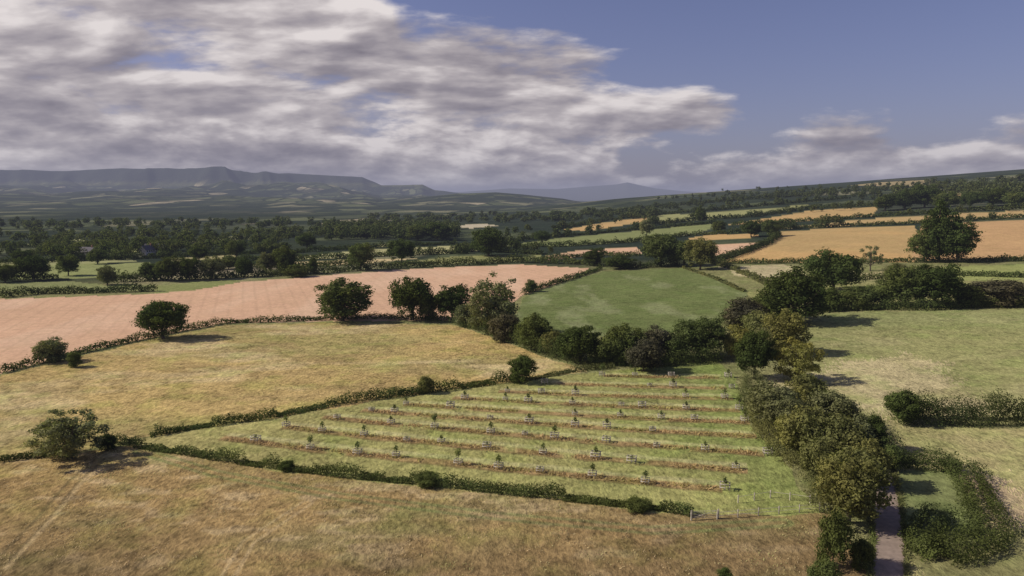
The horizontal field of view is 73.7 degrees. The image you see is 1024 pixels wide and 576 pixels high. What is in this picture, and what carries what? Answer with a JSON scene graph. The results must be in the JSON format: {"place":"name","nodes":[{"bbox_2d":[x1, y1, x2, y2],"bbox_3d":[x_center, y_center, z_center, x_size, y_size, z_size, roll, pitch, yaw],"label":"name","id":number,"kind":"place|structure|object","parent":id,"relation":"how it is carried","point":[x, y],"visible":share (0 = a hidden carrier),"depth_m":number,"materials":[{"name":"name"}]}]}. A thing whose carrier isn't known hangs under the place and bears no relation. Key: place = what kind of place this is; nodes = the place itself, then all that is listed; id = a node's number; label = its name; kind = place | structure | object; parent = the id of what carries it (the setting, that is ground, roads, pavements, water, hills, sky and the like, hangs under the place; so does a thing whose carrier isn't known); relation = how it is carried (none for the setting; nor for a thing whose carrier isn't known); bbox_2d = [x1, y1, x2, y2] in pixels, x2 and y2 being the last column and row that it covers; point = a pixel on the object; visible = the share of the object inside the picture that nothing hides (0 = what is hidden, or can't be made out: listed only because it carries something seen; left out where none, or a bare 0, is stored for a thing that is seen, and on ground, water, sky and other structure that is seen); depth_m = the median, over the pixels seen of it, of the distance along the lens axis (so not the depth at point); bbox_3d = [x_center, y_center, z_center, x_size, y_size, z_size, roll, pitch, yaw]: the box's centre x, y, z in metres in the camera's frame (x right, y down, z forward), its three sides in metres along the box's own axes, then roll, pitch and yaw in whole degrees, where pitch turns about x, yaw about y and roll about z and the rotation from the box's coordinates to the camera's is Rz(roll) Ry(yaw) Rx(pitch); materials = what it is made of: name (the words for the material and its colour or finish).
{"place":"outdoors","nodes":[
{"label":"outdoors","id":0,"kind":"place"},
{"bbox_2d":[0,166,1023,575],"bbox_3d":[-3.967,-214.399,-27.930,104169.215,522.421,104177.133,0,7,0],"label":"ground","id":1,"kind":"structure","parent":0,"point":[202,376],"depth_m":149.62,"materials":[{"name":"green plant"}]},
{"bbox_2d":[12,255,53,279],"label":"oak tree","id":2,"kind":"object","parent":1,"relation":"on","point":[28,265],"visible":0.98,"depth_m":377.83,"materials":[{"name":"green plant"}]},
{"bbox_2d":[30,336,69,362],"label":"bush","id":3,"kind":"object","parent":1,"relation":"on","point":[51,350],"visible":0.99,"depth_m":184.39,"materials":[{"name":"green plant"}]},
{"bbox_2d":[21,408,112,460],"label":"willow tree","id":4,"kind":"object","parent":1,"relation":"on","point":[69,432],"visible":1,"depth_m":115.39,"materials":[{"name":"green plant"}]},
{"bbox_2d":[54,253,80,275],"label":"oak tree","id":5,"kind":"object","parent":1,"relation":"on","point":[68,262],"visible":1,"depth_m":401.87,"materials":[{"name":"green plant"}]},
{"bbox_2d":[0,282,157,297],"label":"hedge","id":6,"kind":"object","parent":1,"relation":"on","point":[56,290],"visible":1,"depth_m":327.22,"materials":[{"name":"green plant"}]},
{"bbox_2d":[94,265,118,284],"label":"oak tree","id":7,"kind":"object","parent":1,"relation":"on","point":[105,274],"visible":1,"depth_m":359.03,"materials":[{"name":"green plant"}]},
{"bbox_2d":[0,246,261,263],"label":"hedge","id":8,"kind":"object","parent":1,"relation":"on","point":[128,256],"visible":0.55,"depth_m":519.24,"materials":[{"name":"green plant"}]},
{"bbox_2d":[129,300,190,338],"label":"oak tree","id":9,"kind":"object","parent":1,"relation":"on","point":[162,316],"visible":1,"depth_m":217.09,"materials":[{"name":"green plant"}]},
{"bbox_2d":[152,255,180,280],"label":"oak tree","id":10,"kind":"object","parent":1,"relation":"on","point":[166,266],"visible":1,"depth_m":374.81,"materials":[{"name":"green plant"}]},
{"bbox_2d":[176,256,200,279],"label":"oak tree","id":11,"kind":"object","parent":1,"relation":"on","point":[187,266],"visible":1,"depth_m":378.27,"materials":[{"name":"green plant"}]},
{"bbox_2d":[0,216,402,258],"bbox_3d":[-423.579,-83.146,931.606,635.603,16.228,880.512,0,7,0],"label":"valley trees","id":12,"kind":"object","parent":1,"relation":"on","point":[110,241],"visible":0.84,"depth_m":666.68,"materials":[{"name":"green plant"}]},
{"bbox_2d":[197,255,226,277],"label":"oak tree","id":13,"kind":"object","parent":1,"relation":"on","point":[206,265],"visible":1,"depth_m":383.73,"materials":[{"name":"green plant"}]},
{"bbox_2d":[0,311,450,372],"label":"hedge","id":14,"kind":"object","parent":1,"relation":"on","point":[136,338],"visible":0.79,"depth_m":242.61,"materials":[{"name":"green plant"}]},
{"bbox_2d":[149,390,366,437],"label":"hedge","id":15,"kind":"object","parent":1,"relation":"on","point":[272,411],"visible":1,"depth_m":136.93,"materials":[{"name":"green plant"}]},
{"bbox_2d":[269,245,299,270],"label":"oak tree","id":16,"kind":"object","parent":1,"relation":"on","point":[283,258],"visible":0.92,"depth_m":410.46,"materials":[{"name":"green plant"}]},
{"bbox_2d":[0,206,658,239],"bbox_3d":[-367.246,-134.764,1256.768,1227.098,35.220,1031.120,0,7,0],"label":"distant woodland","id":17,"kind":"object","parent":1,"relation":"on","point":[396,227],"visible":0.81,"depth_m":1119.74,"materials":[{"name":"green plant"}]},
{"bbox_2d":[313,276,375,320],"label":"oak tree","id":18,"kind":"object","parent":1,"relation":"on","point":[340,296],"visible":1,"depth_m":248.34,"materials":[{"name":"green plant"}]},
{"bbox_2d":[222,246,470,260],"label":"hedge","id":19,"kind":"object","parent":1,"relation":"on","point":[378,254],"visible":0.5,"depth_m":523.91,"materials":[{"name":"green plant"}]},
{"bbox_2d":[112,253,588,282],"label":"hedge","id":20,"kind":"object","parent":1,"relation":"on","point":[262,273],"visible":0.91,"depth_m":432.50,"materials":[{"name":"green plant"}]},
{"bbox_2d":[346,242,375,268],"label":"oak tree","id":21,"kind":"object","parent":1,"relation":"on","point":[361,254],"visible":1,"depth_m":426.00,"materials":[{"name":"green plant"}]},
{"bbox_2d":[291,239,457,252],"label":"hedge","id":22,"kind":"object","parent":1,"relation":"on","point":[374,245],"visible":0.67,"depth_m":617.96,"materials":[{"name":"green plant"}]},
{"bbox_2d":[385,238,417,262],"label":"oak tree","id":23,"kind":"object","parent":1,"relation":"on","point":[401,249],"visible":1,"depth_m":479.21,"materials":[{"name":"green plant"}]},
{"bbox_2d":[111,432,693,517],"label":"hedge","id":24,"kind":"object","parent":1,"relation":"on","point":[473,485],"visible":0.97,"depth_m":106.80,"materials":[{"name":"green plant"}]},
{"bbox_2d":[387,275,435,319],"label":"oak tree","id":25,"kind":"object","parent":1,"relation":"on","point":[407,294],"visible":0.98,"depth_m":248.45,"materials":[{"name":"green plant"}]},
{"bbox_2d":[421,221,451,239],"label":"oak tree","id":26,"kind":"object","parent":1,"relation":"on","point":[436,230],"visible":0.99,"depth_m":739.68,"materials":[{"name":"green plant"}]},
{"bbox_2d":[365,369,521,399],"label":"hedge","id":27,"kind":"object","parent":1,"relation":"on","point":[415,390],"visible":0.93,"depth_m":154.75,"materials":[{"name":"green plant"}]},
{"bbox_2d":[431,283,470,319],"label":"oak tree","id":28,"kind":"object","parent":1,"relation":"on","point":[448,300],"visible":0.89,"depth_m":248.66,"materials":[{"name":"green plant"}]},
{"bbox_2d":[468,225,508,255],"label":"oak tree","id":29,"kind":"object","parent":1,"relation":"on","point":[484,237],"visible":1,"depth_m":524.49,"materials":[{"name":"green plant"}]},
{"bbox_2d":[223,374,758,489],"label":"dry grass strip","id":30,"kind":"object","parent":1,"relation":"on","point":[637,480],"visible":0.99,"depth_m":127.54,"materials":[{"name":"plant"}]},
{"bbox_2d":[462,271,520,328],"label":"willow tree","id":31,"kind":"object","parent":1,"relation":"on","point":[495,303],"visible":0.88,"depth_m":216.76,"materials":[{"name":"green plant"}]},
{"bbox_2d":[486,311,522,343],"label":"bush","id":32,"kind":"object","parent":1,"relation":"on","point":[500,324],"visible":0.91,"depth_m":207.29,"materials":[{"name":"green plant"}]},
{"bbox_2d":[507,352,539,384],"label":"bush","id":33,"kind":"object","parent":1,"relation":"on","point":[521,365],"visible":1,"depth_m":160.07,"materials":[{"name":"green plant"}]},
{"bbox_2d":[516,312,553,349],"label":"oak tree","id":34,"kind":"object","parent":1,"relation":"on","point":[534,322],"visible":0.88,"depth_m":193.17,"materials":[{"name":"green plant"}]},
{"bbox_2d":[519,264,602,294],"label":"hedge","id":35,"kind":"object","parent":1,"relation":"on","point":[561,280],"visible":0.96,"depth_m":360.24,"materials":[{"name":"green plant"}]},
{"bbox_2d":[523,362,615,381],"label":"hedge","id":36,"kind":"object","parent":1,"relation":"on","point":[585,367],"visible":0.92,"depth_m":170.52,"materials":[{"name":"green plant"}]},
{"bbox_2d":[554,325,603,361],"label":"oak tree","id":37,"kind":"object","parent":1,"relation":"on","point":[577,339],"visible":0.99,"depth_m":178.29,"materials":[{"name":"green plant"}]},
{"bbox_2d":[448,311,728,366],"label":"hedge","id":38,"kind":"object","parent":1,"relation":"on","point":[665,361],"visible":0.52,"depth_m":179.14,"materials":[{"name":"green plant"}]},
{"bbox_2d":[592,336,623,361],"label":"bush","id":39,"kind":"object","parent":1,"relation":"on","point":[601,347],"visible":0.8,"depth_m":176.34,"materials":[{"name":"green plant"}]},
{"bbox_2d":[505,220,716,241],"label":"hedge","id":40,"kind":"object","parent":1,"relation":"on","point":[574,233],"visible":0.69,"depth_m":786.50,"materials":[{"name":"green plant"}]},
{"bbox_2d":[601,254,639,268],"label":"bush","id":41,"kind":"object","parent":1,"relation":"on","point":[618,260],"visible":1,"depth_m":407.96,"materials":[{"name":"green plant"}]},
{"bbox_2d":[601,322,646,362],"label":"oak tree","id":42,"kind":"object","parent":1,"relation":"on","point":[623,335],"visible":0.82,"depth_m":176.17,"materials":[{"name":"green plant"}]},
{"bbox_2d":[585,257,680,268],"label":"hedge","id":43,"kind":"object","parent":1,"relation":"on","point":[658,264],"visible":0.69,"depth_m":412.51,"materials":[{"name":"green plant"}]},
{"bbox_2d":[509,226,762,246],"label":"hedge","id":44,"kind":"object","parent":1,"relation":"on","point":[680,234],"visible":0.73,"depth_m":611.76,"materials":[{"name":"green plant"}]},
{"bbox_2d":[621,494,652,513],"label":"bush","id":45,"kind":"object","parent":1,"relation":"on","point":[635,504],"visible":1,"depth_m":96.14,"materials":[{"name":"green plant"}]},
{"bbox_2d":[623,338,666,370],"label":"bush","id":46,"kind":"object","parent":1,"relation":"on","point":[642,354],"visible":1,"depth_m":168.33,"materials":[{"name":"green plant"}]},
{"bbox_2d":[642,324,671,354],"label":"bush","id":47,"kind":"object","parent":1,"relation":"on","point":[657,335],"visible":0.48,"depth_m":180.96,"materials":[{"name":"green plant"}]},
{"bbox_2d":[636,233,684,262],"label":"oak tree","id":48,"kind":"object","parent":1,"relation":"on","point":[661,247],"visible":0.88,"depth_m":408.45,"materials":[{"name":"green plant"}]},
{"bbox_2d":[672,315,728,357],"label":"oak tree","id":49,"kind":"object","parent":1,"relation":"on","point":[701,332],"visible":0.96,"depth_m":181.19,"materials":[{"name":"green plant"}]},
{"bbox_2d":[682,237,719,269],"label":"oak tree","id":50,"kind":"object","parent":1,"relation":"on","point":[701,252],"visible":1,"depth_m":382.85,"materials":[{"name":"green plant"}]},
{"bbox_2d":[553,194,850,228],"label":"hedge","id":51,"kind":"object","parent":1,"relation":"on","point":[688,210],"visible":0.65,"depth_m":1064.89,"materials":[{"name":"green plant"}]},
{"bbox_2d":[390,173,1023,253],"bbox_3d":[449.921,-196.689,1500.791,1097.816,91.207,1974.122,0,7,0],"label":"ridge trees","id":52,"kind":"object","parent":1,"relation":"on","point":[1006,184],"visible":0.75,"depth_m":1026.91,"materials":[{"name":"green plant"}]},
{"bbox_2d":[719,323,748,357],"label":"bush","id":53,"kind":"object","parent":1,"relation":"on","point":[736,334],"visible":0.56,"depth_m":181.57,"materials":[{"name":"green plant"}]},
{"bbox_2d":[704,260,770,285],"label":"hedge","id":54,"kind":"object","parent":1,"relation":"on","point":[747,273],"visible":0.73,"depth_m":354.62,"materials":[{"name":"green plant"}]},
{"bbox_2d":[721,297,769,326],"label":"bush","id":55,"kind":"object","parent":1,"relation":"on","point":[741,307],"visible":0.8,"depth_m":221.86,"materials":[{"name":"green plant"}]},
{"bbox_2d":[715,231,781,259],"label":"hedge","id":56,"kind":"object","parent":1,"relation":"on","point":[770,239],"visible":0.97,"depth_m":477.97,"materials":[{"name":"green plant"}]},
{"bbox_2d":[731,329,779,378],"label":"oak tree","id":57,"kind":"object","parent":1,"relation":"on","point":[758,352],"visible":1,"depth_m":159.40,"materials":[{"name":"green plant"}]},
{"bbox_2d":[738,309,775,331],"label":"bush","id":58,"kind":"object","parent":1,"relation":"on","point":[754,321],"visible":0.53,"depth_m":201.90,"materials":[{"name":"green plant"}]},
{"bbox_2d":[741,378,802,425],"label":"bush","id":59,"kind":"object","parent":1,"relation":"on","point":[763,398],"visible":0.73,"depth_m":127.58,"materials":[{"name":"green plant"}]},
{"bbox_2d":[761,307,813,348],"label":"oak tree","id":60,"kind":"object","parent":1,"relation":"on","point":[786,324],"visible":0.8,"depth_m":182.00,"materials":[{"name":"green plant"}]},
{"bbox_2d":[768,396,810,434],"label":"bush","id":61,"kind":"object","parent":1,"relation":"on","point":[790,402],"visible":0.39,"depth_m":123.14,"materials":[{"name":"green plant"}]},
{"bbox_2d":[756,265,831,318],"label":"oak tree","id":62,"kind":"object","parent":1,"relation":"on","point":[797,288],"visible":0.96,"depth_m":219.30,"materials":[{"name":"green plant"}]},
{"bbox_2d":[771,336,827,378],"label":"tree","id":63,"kind":"object","parent":1,"relation":"on","point":[797,357],"visible":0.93,"depth_m":157.00,"materials":[{"name":"green plant"}]},
{"bbox_2d":[771,403,831,457],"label":"bush","id":64,"kind":"object","parent":1,"relation":"on","point":[793,425],"visible":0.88,"depth_m":111.48,"materials":[{"name":"green plant"}]},
{"bbox_2d":[736,368,871,513],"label":"hedge","id":65,"kind":"object","parent":1,"relation":"on","point":[746,384],"visible":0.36,"depth_m":118.10,"materials":[{"name":"green plant"}]},
{"bbox_2d":[782,371,829,402],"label":"bush","id":66,"kind":"object","parent":1,"relation":"on","point":[809,383],"visible":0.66,"depth_m":138.79,"materials":[{"name":"green plant"}]},
{"bbox_2d":[718,256,908,263],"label":"hedge","id":67,"kind":"object","parent":1,"relation":"on","point":[778,261],"visible":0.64,"depth_m":392.79,"materials":[{"name":"green plant"}]},
{"bbox_2d":[653,195,985,224],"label":"hedge","id":68,"kind":"object","parent":1,"relation":"on","point":[806,207],"visible":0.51,"depth_m":872.13,"materials":[{"name":"green plant"}]},
{"bbox_2d":[797,436,842,474],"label":"bush","id":69,"kind":"object","parent":1,"relation":"on","point":[811,453],"visible":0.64,"depth_m":103.42,"materials":[{"name":"green plant"}]},
{"bbox_2d":[806,559,844,575],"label":"bush","id":70,"kind":"object","parent":1,"relation":"on","point":[823,568],"visible":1,"depth_m":75.33,"materials":[{"name":"green plant"}]},
{"bbox_2d":[799,247,866,287],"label":"oak tree","id":71,"kind":"object","parent":1,"relation":"on","point":[834,269],"visible":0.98,"depth_m":274.30,"materials":[{"name":"green plant"}]},
{"bbox_2d":[795,413,872,458],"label":"bush","id":72,"kind":"object","parent":1,"relation":"on","point":[843,432],"visible":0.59,"depth_m":108.17,"materials":[{"name":"green plant"}]},
{"bbox_2d":[805,389,862,419],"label":"bush","id":73,"kind":"object","parent":1,"relation":"on","point":[829,402],"visible":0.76,"depth_m":126.76,"materials":[{"name":"green plant"}]},
{"bbox_2d":[812,506,858,565],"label":"bush","id":74,"kind":"object","parent":1,"relation":"on","point":[836,532],"visible":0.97,"depth_m":79.04,"materials":[{"name":"green plant"}]},
{"bbox_2d":[809,445,900,521],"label":"oak tree","id":75,"kind":"object","parent":1,"relation":"on","point":[849,487],"visible":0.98,"depth_m":88.38,"materials":[{"name":"green plant"}]},
{"bbox_2d":[838,285,879,307],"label":"bush","id":76,"kind":"object","parent":1,"relation":"on","point":[860,294],"visible":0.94,"depth_m":239.60,"materials":[{"name":"green plant"}]},
{"bbox_2d":[848,536,877,572],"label":"bush","id":77,"kind":"object","parent":1,"relation":"on","point":[862,549],"visible":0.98,"depth_m":79.39,"materials":[{"name":"green plant"}]},
{"bbox_2d":[847,436,896,480],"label":"bush","id":78,"kind":"object","parent":1,"relation":"on","point":[872,447],"visible":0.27,"depth_m":99.98,"materials":[{"name":"green plant"}]},
{"bbox_2d":[861,412,888,450],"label":"bush","id":79,"kind":"object","parent":1,"relation":"on","point":[877,422],"visible":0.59,"depth_m":114.22,"materials":[{"name":"green plant"}]},
{"bbox_2d":[731,203,1022,224],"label":"hedge","id":80,"kind":"object","parent":1,"relation":"on","point":[885,214],"visible":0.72,"depth_m":693.67,"materials":[{"name":"green plant"}]},
{"bbox_2d":[864,278,902,304],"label":"bush","id":81,"kind":"object","parent":1,"relation":"on","point":[881,289],"visible":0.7,"depth_m":240.88,"materials":[{"name":"green plant"}]},
{"bbox_2d":[872,465,904,575],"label":"lane","id":82,"kind":"structure","parent":1,"relation":"on","point":[889,557],"depth_m":85.99,"materials":[{"name":"grey asphalt"}]},
{"bbox_2d":[863,468,915,575],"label":"verge grass","id":83,"kind":"structure","parent":1,"relation":"on","point":[905,551],"depth_m":88.04,"materials":[{"name":"green plant"}]},
{"bbox_2d":[779,212,1023,229],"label":"hedge","id":84,"kind":"object","parent":1,"relation":"on","point":[858,223],"visible":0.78,"depth_m":613.69,"materials":[{"name":"green plant"}]},
{"bbox_2d":[882,262,930,302],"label":"oak tree","id":85,"kind":"object","parent":1,"relation":"on","point":[902,280],"visible":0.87,"depth_m":237.25,"materials":[{"name":"green plant"}]},
{"bbox_2d":[894,188,918,208],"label":"oak tree","id":86,"kind":"object","parent":1,"relation":"on","point":[905,200],"visible":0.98,"depth_m":766.37,"materials":[{"name":"green plant"}]},
{"bbox_2d":[883,389,931,425],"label":"bush","id":87,"kind":"object","parent":1,"relation":"on","point":[895,402],"visible":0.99,"depth_m":126.75,"materials":[{"name":"green plant"}]},
{"bbox_2d":[856,412,963,473],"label":"hedge","id":88,"kind":"object","parent":1,"relation":"on","point":[909,458],"visible":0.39,"depth_m":107.65,"materials":[{"name":"green plant"}]},
{"bbox_2d":[807,266,1023,279],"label":"hedge","id":89,"kind":"object","parent":1,"relation":"on","point":[968,272],"visible":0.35,"depth_m":294.07,"materials":[{"name":"green plant"}]},
{"bbox_2d":[816,293,1023,312],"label":"hedge","id":90,"kind":"object","parent":1,"relation":"on","point":[933,303],"visible":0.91,"depth_m":233.12,"materials":[{"name":"green plant"}]},
{"bbox_2d":[903,230,945,262],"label":"oak tree","id":91,"kind":"object","parent":1,"relation":"on","point":[922,248],"visible":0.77,"depth_m":347.24,"materials":[{"name":"green plant"}]},
{"bbox_2d":[908,183,944,207],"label":"oak tree","id":92,"kind":"object","parent":1,"relation":"on","point":[923,192],"visible":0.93,"depth_m":763.23,"materials":[{"name":"green plant"}]},
{"bbox_2d":[897,501,961,561],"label":"bush","id":93,"kind":"object","parent":1,"relation":"on","point":[932,534],"visible":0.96,"depth_m":85.91,"materials":[{"name":"green plant"}]},
{"bbox_2d":[907,263,965,306],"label":"oak tree","id":94,"kind":"object","parent":1,"relation":"on","point":[942,283],"visible":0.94,"depth_m":231.36,"materials":[{"name":"green plant"}]},
{"bbox_2d":[915,199,965,262],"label":"ash tree","id":95,"kind":"object","parent":1,"relation":"on","point":[941,224],"visible":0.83,"depth_m":341.64,"materials":[{"name":"green plant"}]},
{"bbox_2d":[887,385,1023,427],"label":"hedge","id":96,"kind":"object","parent":1,"relation":"on","point":[940,410],"visible":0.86,"depth_m":125.67,"materials":[{"name":"green plant"}]},
{"bbox_2d":[938,219,985,262],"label":"oak tree","id":97,"kind":"object","parent":1,"relation":"on","point":[968,235],"visible":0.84,"depth_m":336.31,"materials":[{"name":"green plant"}]},
{"bbox_2d":[907,253,1023,262],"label":"hedge","id":98,"kind":"object","parent":1,"relation":"on","point":[953,258],"visible":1,"depth_m":339.73,"materials":[{"name":"green plant"}]},
{"bbox_2d":[954,283,986,305],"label":"bush","id":99,"kind":"object","parent":1,"relation":"on","point":[966,290],"visible":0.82,"depth_m":232.02,"materials":[{"name":"green plant"}]},
{"bbox_2d":[923,456,1023,569],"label":"hedge","id":100,"kind":"object","parent":1,"relation":"on","point":[982,484],"visible":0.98,"depth_m":87.28,"materials":[{"name":"green plant"}]},
{"bbox_2d":[978,187,1006,205],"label":"oak tree","id":101,"kind":"object","parent":1,"relation":"on","point":[993,196],"visible":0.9,"depth_m":718.09,"materials":[{"name":"green plant"}]},
{"bbox_2d":[967,278,1023,307],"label":"bush","id":102,"kind":"object","parent":1,"relation":"on","point":[999,289],"visible":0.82,"depth_m":230.14,"materials":[{"name":"green plant"}]},
{"bbox_2d":[0,0,1023,191],"label":"sky","id":103,"kind":"structure","parent":0,"point":[441,95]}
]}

